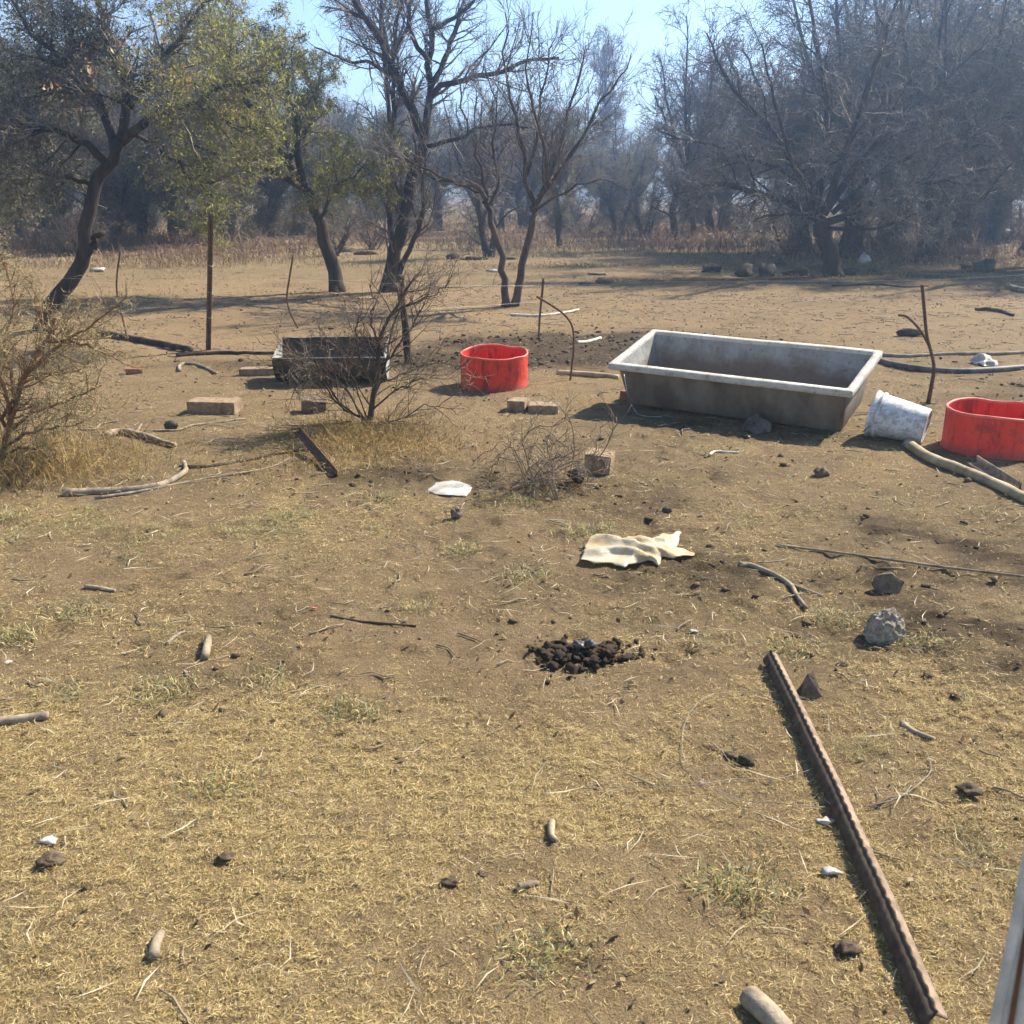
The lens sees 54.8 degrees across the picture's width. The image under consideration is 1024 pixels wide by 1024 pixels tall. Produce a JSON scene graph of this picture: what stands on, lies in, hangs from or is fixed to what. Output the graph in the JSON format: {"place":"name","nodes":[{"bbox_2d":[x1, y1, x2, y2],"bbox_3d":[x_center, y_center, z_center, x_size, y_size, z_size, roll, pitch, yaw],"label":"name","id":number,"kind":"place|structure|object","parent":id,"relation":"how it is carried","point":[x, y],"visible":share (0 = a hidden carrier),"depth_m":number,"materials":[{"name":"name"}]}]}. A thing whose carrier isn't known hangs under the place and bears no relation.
{"place":"outdoors","nodes":[
{"label":"outdoors","id":0,"kind":"place"},
{"bbox_2d":[0,0,1016,194],"label":"sky","id":1,"kind":"structure","parent":0,"point":[649,30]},
{"bbox_2d":[0,195,1023,1023],"bbox_3d":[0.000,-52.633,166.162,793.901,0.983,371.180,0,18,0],"label":"ground","id":2,"kind":"structure","parent":0,"point":[368,647],"depth_m":3.82,"materials":[{"name":"soil"}]},
{"bbox_2d":[0,711,48,725],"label":"stick","id":3,"kind":"object","parent":2,"relation":"on","point":[21,718],"visible":1,"depth_m":3.24,"materials":[{"name":"grey wood"}]},
{"bbox_2d":[35,850,66,867],"bbox_3d":[-1.189,0.902,2.547,0.067,0.035,0.068,16,24,41],"label":"dung clod","id":4,"kind":"object","parent":2,"relation":"on","point":[49,857],"visible":1,"depth_m":2.54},
{"bbox_2d":[31,211,109,255],"bbox_3d":[-11.843,-7.490,26.465,2.075,1.309,1.881,-6,19,-17],"label":"undergrowth bush","id":5,"kind":"object","parent":2,"relation":"on","point":[62,245],"visible":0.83,"depth_m":26.40,"materials":[{"name":"brown plant"}]},
{"bbox_2d":[0,0,140,275],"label":"thorn tree","id":6,"kind":"object","parent":2,"relation":"on","point":[27,93],"visible":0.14,"depth_m":18.81,"materials":[{"name":"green plant"}]},
{"bbox_2d":[6,34,145,236],"bbox_3d":[-16.456,-13.009,33.921,6.008,7.368,7.072,14,23,37],"label":"dense tree","id":7,"kind":"object","parent":2,"relation":"on","point":[43,222],"visible":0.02,"depth_m":34.57,"materials":[{"name":"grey plant"}]},
{"bbox_2d":[0,229,153,467],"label":"thorn shrub","id":8,"kind":"object","parent":2,"relation":"on","point":[37,407],"visible":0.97,"depth_m":6.09,"materials":[{"name":"brown plant"}]},
{"bbox_2d":[0,35,154,250],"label":"thorn tree","id":9,"kind":"object","parent":2,"relation":"on","point":[99,140],"visible":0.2,"depth_m":28.49,"materials":[{"name":"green plant"}]},
{"bbox_2d":[41,207,119,254],"bbox_3d":[-11.744,-7.662,26.871,2.013,1.401,2.221,1,18,3],"label":"undergrowth bush","id":10,"kind":"object","parent":2,"relation":"on","point":[66,232],"visible":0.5,"depth_m":26.72,"materials":[{"name":"brown plant"}]},
{"bbox_2d":[4,14,164,232],"bbox_3d":[-14.634,-13.625,35.256,6.281,7.703,7.394,-3,18,-8],"label":"dense tree","id":11,"kind":"object","parent":2,"relation":"on","point":[107,89],"visible":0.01,"depth_m":34.13,"materials":[{"name":"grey plant"}]},
{"bbox_2d":[40,105,152,243],"bbox_3d":[-13.550,-11.436,33.209,4.200,4.804,4.607,-1,18,-4],"label":"tree","id":12,"kind":"object","parent":2,"relation":"on","point":[120,190],"visible":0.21,"depth_m":33.01,"materials":[{"name":"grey plant"}]},
{"bbox_2d":[62,460,188,495],"bbox_3d":[-2.183,-0.185,5.832,0.342,0.058,0.863,12,22,33],"label":"branch","id":13,"kind":"object","parent":2,"relation":"on","point":[122,489],"visible":0.96,"depth_m":5.65,"materials":[{"name":"brown wood"}]},
{"bbox_2d":[100,109,165,241],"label":"thorn tree","id":14,"kind":"object","parent":2,"relation":"on","point":[138,217],"visible":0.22,"depth_m":33.73,"materials":[{"name":"green plant"}]},
{"bbox_2d":[101,424,176,446],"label":"branch","id":15,"kind":"object","parent":2,"relation":"on","point":[147,435],"visible":0.79,"depth_m":6.91,"materials":[{"name":"brown wood"}]},
{"bbox_2d":[95,329,192,351],"bbox_3d":[-4.211,-1.958,11.266,1.944,0.095,0.118,14,23,36],"label":"log","id":16,"kind":"object","parent":2,"relation":"on","point":[159,343],"visible":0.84,"depth_m":11.17,"materials":[{"name":"brown wood"}]},
{"bbox_2d":[147,929,164,960],"bbox_3d":[-0.819,0.996,2.272,0.028,0.030,0.084,-3,18,-9],"label":"wood chip","id":17,"kind":"object","parent":2,"relation":"on","point":[155,946],"visible":1,"depth_m":2.25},
{"bbox_2d":[0,0,324,331],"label":"leaning tree","id":18,"kind":"object","parent":2,"relation":"on","point":[112,51],"visible":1,"depth_m":11.27,"materials":[{"name":"green plant"}]},
{"bbox_2d":[110,89,214,242],"bbox_3d":[-11.292,-11.444,32.392,4.686,5.285,4.054,6,19,19],"label":"thorn tree","id":19,"kind":"object","parent":2,"relation":"on","point":[171,223],"visible":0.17,"depth_m":32.50,"materials":[{"name":"green plant"}]},
{"bbox_2d":[94,457,290,499],"bbox_3d":[-1.845,-0.200,5.907,1.269,0.029,0.122,-17,24,-41],"label":"stick","id":20,"kind":"object","parent":2,"relation":"on","point":[133,492],"visible":0.95,"depth_m":5.76,"materials":[{"name":"brown wood"}]},
{"bbox_2d":[107,0,292,246],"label":"thorn tree","id":21,"kind":"object","parent":2,"relation":"on","point":[194,97],"visible":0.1,"depth_m":29.37,"materials":[{"name":"green plant"}]},
{"bbox_2d":[186,397,227,414],"bbox_3d":[-2.385,-0.831,7.747,0.272,0.108,0.203,1,18,4],"label":"brick","id":22,"kind":"object","parent":2,"relation":"on","point":[202,405],"visible":0.85,"depth_m":7.66,"materials":[{"name":"ceramic"}]},
{"bbox_2d":[206,210,213,349],"bbox_3d":[-3.262,-2.477,10.656,0.225,1.498,0.073,0,18,0],"label":"steel post","id":23,"kind":"object","parent":2,"relation":"on","point":[209,291],"visible":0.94,"depth_m":10.64,"materials":[{"name":"metal"}]},
{"bbox_2d":[175,95,272,239],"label":"thorn tree","id":24,"kind":"object","parent":2,"relation":"on","point":[233,219],"visible":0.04,"depth_m":34.70,"materials":[{"name":"green plant"}]},
{"bbox_2d":[176,351,274,356],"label":"branch","id":25,"kind":"object","parent":2,"relation":"on","point":[218,353],"visible":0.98,"depth_m":10.55,"materials":[{"name":"brown plant"}]},
{"bbox_2d":[220,398,242,413],"bbox_3d":[-2.209,-0.832,7.746,0.133,0.098,0.202,1,18,4],"label":"brick","id":26,"kind":"object","parent":2,"relation":"on","point":[233,405],"visible":1,"depth_m":7.66,"materials":[{"name":"ceramic"}]},
{"bbox_2d":[187,449,307,468],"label":"branch","id":27,"kind":"object","parent":2,"relation":"on","point":[227,463],"visible":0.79,"depth_m":6.29,"materials":[{"name":"brown plant"}]},
{"bbox_2d":[239,366,273,375],"bbox_3d":[-2.416,-1.337,9.376,0.341,0.073,0.132,-2,18,-8],"label":"brick","id":28,"kind":"object","parent":2,"relation":"on","point":[257,371],"visible":0.75,"depth_m":9.32,"materials":[{"name":"ceramic"}]},
{"bbox_2d":[140,0,411,292],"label":"thorn tree","id":29,"kind":"object","parent":2,"relation":"on","point":[298,181],"visible":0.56,"depth_m":15.87,"materials":[{"name":"green plant"}]},
{"bbox_2d":[236,118,336,239],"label":"thorn tree","id":30,"kind":"object","parent":2,"relation":"on","point":[269,217],"visible":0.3,"depth_m":34.04,"materials":[{"name":"green plant"}]},
{"bbox_2d":[256,111,371,241],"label":"tree","id":31,"kind":"object","parent":2,"relation":"on","point":[315,151],"visible":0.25,"depth_m":32.42,"materials":[{"name":"green plant"}]},
{"bbox_2d":[301,396,326,413],"bbox_3d":[-1.560,-0.840,7.764,0.193,0.104,0.164,2,21,-13],"label":"brick","id":32,"kind":"object","parent":2,"relation":"on","point":[312,410],"visible":0.74,"depth_m":7.70,"materials":[{"name":"brown stone"}]},
{"bbox_2d":[264,43,368,234],"bbox_3d":[-8.450,-14.562,39.159,6.359,7.123,7.252,-8,19,-22],"label":"dense tree","id":33,"kind":"object","parent":2,"relation":"on","point":[285,113],"visible":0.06,"depth_m":39.19,"materials":[{"name":"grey plant"}]},
{"bbox_2d":[295,428,337,477],"bbox_3d":[-1.256,-0.389,6.304,0.042,0.130,0.851,-9,20,-25],"label":"rusty bar","id":34,"kind":"object","parent":2,"relation":"on","point":[310,445],"visible":0.97,"depth_m":6.29,"materials":[{"name":"metal"}]},
{"bbox_2d":[278,78,375,233],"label":"tree","id":35,"kind":"object","parent":2,"relation":"on","point":[349,120],"visible":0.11,"depth_m":39.72,"materials":[{"name":"grey plant"}]},
{"bbox_2d":[289,198,368,255],"bbox_3d":[-4.912,-7.711,26.660,2.360,1.643,2.604,-3,18,-8],"label":"undergrowth bush","id":36,"kind":"object","parent":2,"relation":"on","point":[344,238],"visible":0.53,"depth_m":26.73,"materials":[{"name":"brown plant"}]},
{"bbox_2d":[272,336,389,380],"bbox_3d":[-1.640,-1.385,9.030,1.000,0.369,0.566,-1,18,-2],"label":"drum trough","id":37,"kind":"object","parent":2,"relation":"on","point":[371,367],"visible":0.46,"depth_m":9.00,"materials":[{"name":"paint"}]},
{"bbox_2d":[234,231,497,435],"bbox_3d":[-1.010,-1.197,7.055,1.906,1.563,1.234,0,18,0],"label":"bare bush","id":38,"kind":"object","parent":2,"relation":"on","point":[380,364],"visible":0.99,"depth_m":7.07,"materials":[{"name":"brown plant"}]},
{"bbox_2d":[339,203,394,249],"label":"undergrowth bush","id":39,"kind":"object","parent":2,"relation":"on","point":[367,240],"visible":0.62,"depth_m":29.59,"materials":[{"name":"grey plant"}]},
{"bbox_2d":[341,83,438,231],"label":"tree","id":40,"kind":"object","parent":2,"relation":"on","point":[398,119],"visible":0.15,"depth_m":39.27,"materials":[{"name":"grey plant"}]},
{"bbox_2d":[396,275,411,364],"bbox_3d":[-1.067,-1.871,9.776,0.133,0.930,0.084,0,18,0],"label":"wooden stake","id":41,"kind":"object","parent":2,"relation":"on","point":[405,324],"visible":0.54,"depth_m":9.76,"materials":[{"name":"brown wood"}]},
{"bbox_2d":[278,0,588,292],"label":"bare tree","id":42,"kind":"object","parent":2,"relation":"on","point":[392,63],"visible":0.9,"depth_m":15.97,"materials":[{"name":"brown plant"}]},
{"bbox_2d":[372,90,499,230],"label":"dense tree","id":43,"kind":"object","parent":2,"relation":"on","point":[427,178],"visible":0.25,"depth_m":43.60,"materials":[{"name":"grey plant"}]},
{"bbox_2d":[428,481,471,495],"bbox_3d":[-0.350,-0.149,5.699,0.254,0.022,0.295,4,18,11],"label":"plastic sheet","id":44,"kind":"object","parent":2,"relation":"on","point":[456,488],"visible":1,"depth_m":5.65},
{"bbox_2d":[433,133,522,229],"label":"tree","id":45,"kind":"object","parent":2,"relation":"on","point":[484,212],"visible":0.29,"depth_m":36.02,"materials":[{"name":"grey plant"}]},
{"bbox_2d":[431,58,536,256],"bbox_3d":[-0.613,-9.207,25.562,3.507,5.246,2.442,-15,23,-39],"label":"bare tree","id":46,"kind":"object","parent":2,"relation":"on","point":[481,230],"visible":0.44,"depth_m":25.56,"materials":[{"name":"grey plant"}]},
{"bbox_2d":[0,398,981,994],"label":"grass tufts","id":47,"kind":"object","parent":2,"relation":"on","point":[374,436],"visible":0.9,"depth_m":5.29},
{"bbox_2d":[460,344,527,392],"bbox_3d":[-0.160,-1.280,8.782,0.614,0.318,0.590,0,22,0],"label":"red tub","id":48,"kind":"object","parent":2,"relation":"on","point":[505,367],"visible":0.88,"depth_m":8.58,"materials":[{"name":"plastic"}]},
{"bbox_2d":[448,113,545,232],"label":"tree","id":49,"kind":"object","parent":2,"relation":"on","point":[504,208],"visible":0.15,"depth_m":41.72,"materials":[{"name":"grey plant"}]},
{"bbox_2d":[354,0,662,306],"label":"young tree","id":50,"kind":"object","parent":2,"relation":"on","point":[548,180],"visible":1,"depth_m":14.25,"materials":[{"name":"brown plant"}]},
{"bbox_2d":[0,282,1023,1023],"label":"leaf litter","id":51,"kind":"object","parent":2,"relation":"on","point":[806,910],"visible":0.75,"depth_m":6.36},
{"bbox_2d":[0,272,1023,1023],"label":"twig litter","id":52,"kind":"object","parent":2,"relation":"on","point":[498,460],"visible":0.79,"depth_m":8.46,"materials":[{"name":"brown wood"}]},
{"bbox_2d":[0,293,1023,1011],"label":"soil clods","id":53,"kind":"object","parent":2,"relation":"on","point":[162,713],"visible":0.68,"depth_m":5.85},
{"bbox_2d":[507,397,530,411],"bbox_3d":[0.055,-0.854,7.849,0.152,0.094,0.174,6,19,17],"label":"brick","id":54,"kind":"object","parent":2,"relation":"on","point":[518,404],"visible":0.91,"depth_m":7.78,"materials":[{"name":"ceramic"}]},
{"bbox_2d":[465,91,573,232],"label":"dense tree","id":55,"kind":"object","parent":2,"relation":"on","point":[522,219],"visible":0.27,"depth_m":41.65,"materials":[{"name":"grey plant"}]},
{"bbox_2d":[29,130,1021,207],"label":"wood","id":56,"kind":"object","parent":2,"relation":"on","point":[466,196],"visible":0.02,"depth_m":96.53,"materials":[{"name":"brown plant"}]},
{"bbox_2d":[528,401,559,414],"bbox_3d":[0.252,-0.818,7.778,0.243,0.077,0.172,2,18,8],"label":"brick","id":57,"kind":"object","parent":2,"relation":"on","point":[546,409],"visible":0.86,"depth_m":7.70,"materials":[{"name":"ceramic"}]},
{"bbox_2d":[463,380,633,500],"bbox_3d":[0.211,-0.436,5.692,0.956,0.625,0.812,5,19,14],"label":"dead bramble","id":58,"kind":"object","parent":2,"relation":"on","point":[557,458],"visible":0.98,"depth_m":5.69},
{"bbox_2d":[511,92,592,245],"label":"ivy tree","id":59,"kind":"object","parent":2,"relation":"on","point":[561,212],"visible":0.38,"depth_m":30.64,"materials":[{"name":"grey plant"}]},
{"bbox_2d":[540,104,617,216],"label":"tree","id":60,"kind":"object","parent":2,"relation":"on","point":[600,148],"visible":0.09,"depth_m":52.09,"materials":[{"name":"grey plant"}]},
{"bbox_2d":[565,206,607,235],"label":"undergrowth bush","id":61,"kind":"object","parent":2,"relation":"on","point":[593,225],"visible":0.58,"depth_m":37.19,"materials":[{"name":"grey plant"}]},
{"bbox_2d":[556,370,618,379],"bbox_3d":[0.713,-1.295,9.313,0.602,0.064,0.062,6,19,19],"label":"wooden pole","id":62,"kind":"object","parent":2,"relation":"on","point":[589,374],"visible":0.91,"depth_m":9.28,"materials":[{"name":"brown wood"}]},
{"bbox_2d":[521,634,657,684],"bbox_3d":[0.296,0.525,3.690,0.522,0.090,0.392,0,18,0],"label":"dung heap","id":63,"kind":"object","parent":2,"relation":"on","point":[564,651],"visible":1,"depth_m":3.68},
{"bbox_2d":[584,447,614,474],"bbox_3d":[0.536,-0.308,6.059,0.168,0.128,0.154,9,22,13],"label":"brick","id":64,"kind":"object","parent":2,"relation":"on","point":[602,464],"visible":0.68,"depth_m":5.99,"materials":[{"name":"ceramic"}]},
{"bbox_2d":[570,23,637,216],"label":"poplar","id":65,"kind":"object","parent":2,"relation":"on","point":[602,61],"visible":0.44,"depth_m":55.74,"materials":[{"name":"grey plant"}]},
{"bbox_2d":[570,134,664,234],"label":"tree","id":66,"kind":"object","parent":2,"relation":"on","point":[597,190],"visible":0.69,"depth_m":38.82,"materials":[{"name":"grey plant"}]},
{"bbox_2d":[574,104,684,231],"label":"dense tree","id":67,"kind":"object","parent":2,"relation":"on","point":[614,154],"visible":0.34,"depth_m":42.15,"materials":[{"name":"grey plant"}]},
{"bbox_2d":[580,531,694,566],"bbox_3d":[0.591,0.157,4.720,0.552,0.057,0.499,0,18,0],"label":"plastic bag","id":68,"kind":"object","parent":2,"relation":"on","point":[610,548],"visible":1,"depth_m":4.64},
{"bbox_2d":[610,162,671,240],"bbox_3d":[4.768,-10.780,34.410,2.426,2.744,2.676,-2,18,-7],"label":"drooping bush","id":69,"kind":"object","parent":2,"relation":"on","point":[637,215],"visible":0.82,"depth_m":34.36,"materials":[{"name":"grey plant"}]},
{"bbox_2d":[625,0,747,248],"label":"bare tree","id":70,"kind":"object","parent":2,"relation":"on","point":[685,108],"visible":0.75,"depth_m":28.64,"materials":[{"name":"grey plant"}]},
{"bbox_2d":[653,134,730,241],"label":"tree","id":71,"kind":"object","parent":2,"relation":"on","point":[694,225],"visible":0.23,"depth_m":32.28,"materials":[{"name":"grey plant"}]},
{"bbox_2d":[668,26,758,236],"bbox_3d":[7.138,-12.978,33.836,3.879,7.406,5.570,8,20,24],"label":"bare tree","id":72,"kind":"object","parent":2,"relation":"on","point":[710,223],"visible":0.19,"depth_m":34.02,"materials":[{"name":"grey plant"}]},
{"bbox_2d":[652,65,794,231],"bbox_3d":[7.875,-12.985,35.778,5.770,6.182,5.059,5,19,16],"label":"tree","id":73,"kind":"object","parent":2,"relation":"on","point":[738,179],"visible":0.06,"depth_m":35.59,"materials":[{"name":"grey plant"}]},
{"bbox_2d":[608,329,882,430],"bbox_3d":[1.775,-1.018,7.611,1.870,0.378,0.833,12,34,30],"label":"water trough","id":74,"kind":"object","parent":2,"relation":"on","point":[815,386],"visible":0.99,"depth_m":7.56,"materials":[{"name":"concrete"}]},
{"bbox_2d":[741,413,771,434],"bbox_3d":[1.777,-0.670,7.233,0.224,0.093,0.507,0,18,0],"label":"stone","id":75,"kind":"object","parent":2,"relation":"on","point":[756,424],"visible":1,"depth_m":7.13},
{"bbox_2d":[739,985,792,1023],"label":"log","id":76,"kind":"object","parent":2,"relation":"on","point":[760,1006],"visible":1,"depth_m":2.06,"materials":[{"name":"brown wood"}]},
{"bbox_2d":[738,562,822,608],"bbox_3d":[1.200,0.306,4.341,0.160,0.048,0.488,-7,19,-21],"label":"branch","id":77,"kind":"object","parent":2,"relation":"on","point":[793,586],"visible":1,"depth_m":4.38,"materials":[{"name":"grey wood"}]},
{"bbox_2d":[745,162,839,258],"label":"sapling","id":78,"kind":"object","parent":2,"relation":"on","point":[797,235],"visible":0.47,"depth_m":25.51,"materials":[{"name":"grey plant"}]},
{"bbox_2d":[797,672,821,698],"bbox_3d":[1.027,0.596,3.405,0.088,0.094,0.069,0,18,0],"label":"pyramid stone","id":79,"kind":"object","parent":2,"relation":"on","point":[808,687],"visible":0.94,"depth_m":3.39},
{"bbox_2d":[700,0,928,251],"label":"dense tree","id":80,"kind":"object","parent":2,"relation":"on","point":[743,111],"visible":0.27,"depth_m":27.36,"materials":[{"name":"grey plant"}]},
{"bbox_2d":[627,0,1023,276],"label":"spreading tree","id":81,"kind":"object","parent":2,"relation":"on","point":[823,229],"visible":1,"depth_m":19.27,"materials":[{"name":"grey plant"}]},
{"bbox_2d":[832,939,862,955],"bbox_3d":[0.767,0.995,2.260,0.062,0.029,0.054,0,18,0],"label":"dung clod","id":82,"kind":"object","parent":2,"relation":"on","point":[847,947],"visible":1,"depth_m":2.25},
{"bbox_2d":[763,650,947,1023],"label":"notched post","id":83,"kind":"object","parent":2,"relation":"on","point":[924,999],"visible":1,"depth_m":2.50,"materials":[{"name":"metal"}]},
{"bbox_2d":[735,0,1006,257],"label":"tall tree","id":84,"kind":"object","parent":2,"relation":"on","point":[849,238],"visible":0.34,"depth_m":24.81,"materials":[{"name":"grey plant"}]},
{"bbox_2d":[863,608,905,645],"bbox_3d":[1.437,0.433,3.808,0.158,0.139,0.121,0,18,0],"label":"concrete lump","id":85,"kind":"object","parent":2,"relation":"on","point":[884,627],"visible":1,"depth_m":3.77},
{"bbox_2d":[872,571,903,592],"bbox_3d":[1.621,0.303,4.260,0.139,0.086,0.070,0,18,0],"label":"slab stone","id":86,"kind":"object","parent":2,"relation":"on","point":[889,581],"visible":1,"depth_m":4.24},
{"bbox_2d":[764,0,1018,247],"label":"dense tree","id":87,"kind":"object","parent":2,"relation":"on","point":[909,163],"visible":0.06,"depth_m":27.39,"materials":[{"name":"grey plant"}]},
{"bbox_2d":[862,390,932,443],"bbox_3d":[2.666,-0.642,6.828,0.397,0.326,0.329,19,25,26],"label":"paint bucket","id":88,"kind":"object","parent":2,"relation":"on","point":[891,417],"visible":1,"depth_m":6.73,"materials":[{"name":"white plastic"}]},
{"bbox_2d":[776,544,1023,577],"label":"stick","id":89,"kind":"object","parent":2,"relation":"on","point":[910,562],"visible":1,"depth_m":4.56,"materials":[{"name":"brown wood"}]},
{"bbox_2d":[821,0,1023,253],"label":"dense tree","id":90,"kind":"object","parent":2,"relation":"on","point":[965,234],"visible":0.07,"depth_m":27.41,"materials":[{"name":"grey plant"}]},
{"bbox_2d":[920,284,935,403],"bbox_3d":[3.329,-1.322,7.941,0.210,0.997,0.028,0,18,0],"label":"rebar rod","id":91,"kind":"object","parent":2,"relation":"on","point":[925,317],"visible":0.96,"depth_m":7.88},
{"bbox_2d":[843,0,1023,262],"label":"bare tree","id":92,"kind":"object","parent":2,"relation":"on","point":[990,113],"visible":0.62,"depth_m":22.49,"materials":[{"name":"grey plant"}]},
{"bbox_2d":[878,358,1023,373],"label":"black pipe","id":93,"kind":"object","parent":2,"relation":"on","point":[920,368],"visible":0.9,"depth_m":9.47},
{"bbox_2d":[882,351,1023,357],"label":"black pipe","id":94,"kind":"object","parent":2,"relation":"on","point":[950,353],"visible":0.88,"depth_m":10.45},
{"bbox_2d":[903,438,1023,502],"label":"wooden pole","id":95,"kind":"object","parent":2,"relation":"on","point":[916,449],"visible":0.99,"depth_m":5.96,"materials":[{"name":"brown wood"}]},
{"bbox_2d":[954,781,984,796],"bbox_3d":[1.312,0.795,2.825,0.072,0.034,0.067,-11,21,-31],"label":"dung clod","id":96,"kind":"object","parent":2,"relation":"on","point":[968,789],"visible":1,"depth_m":2.82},
{"bbox_2d":[939,397,1023,461],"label":"red tub","id":97,"kind":"object","parent":2,"relation":"on","point":[984,428],"visible":1,"depth_m":6.41,"materials":[{"name":"plastic"}]},
{"bbox_2d":[957,0,1023,216],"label":"dense tree","id":98,"kind":"object","parent":2,"relation":"on","point":[1020,15],"visible":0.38,"depth_m":22.15,"materials":[{"name":"grey plant"}]},
{"bbox_2d":[958,135,1023,244],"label":"tree","id":99,"kind":"object","parent":2,"relation":"on","point":[997,218],"visible":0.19,"depth_m":32.31,"materials":[{"name":"grey plant"}]},
{"bbox_2d":[967,455,1022,489],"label":"angle iron","id":100,"kind":"object","parent":2,"relation":"on","point":[979,463],"visible":0.75,"depth_m":5.92,"materials":[{"name":"metal"}]},
{"bbox_2d":[987,10,1023,256],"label":"bare tree","id":101,"kind":"object","parent":2,"relation":"on","point":[1018,175],"visible":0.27,"depth_m":26.38,"materials":[{"name":"grey plant"}]},
{"bbox_2d":[989,848,1023,1023],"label":"gate post","id":102,"kind":"object","parent":2,"relation":"on","point":[1008,1006],"visible":1,"depth_m":0.85,"materials":[{"name":"metal"}]},
{"bbox_2d":[0,371,1023,1023],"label":"dry grass","id":103,"kind":"structure","parent":0,"point":[470,785],"depth_m":2.78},
{"bbox_2d":[0,208,1023,289],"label":"tall grass","id":104,"kind":"structure","parent":0,"point":[32,241],"depth_m":27.17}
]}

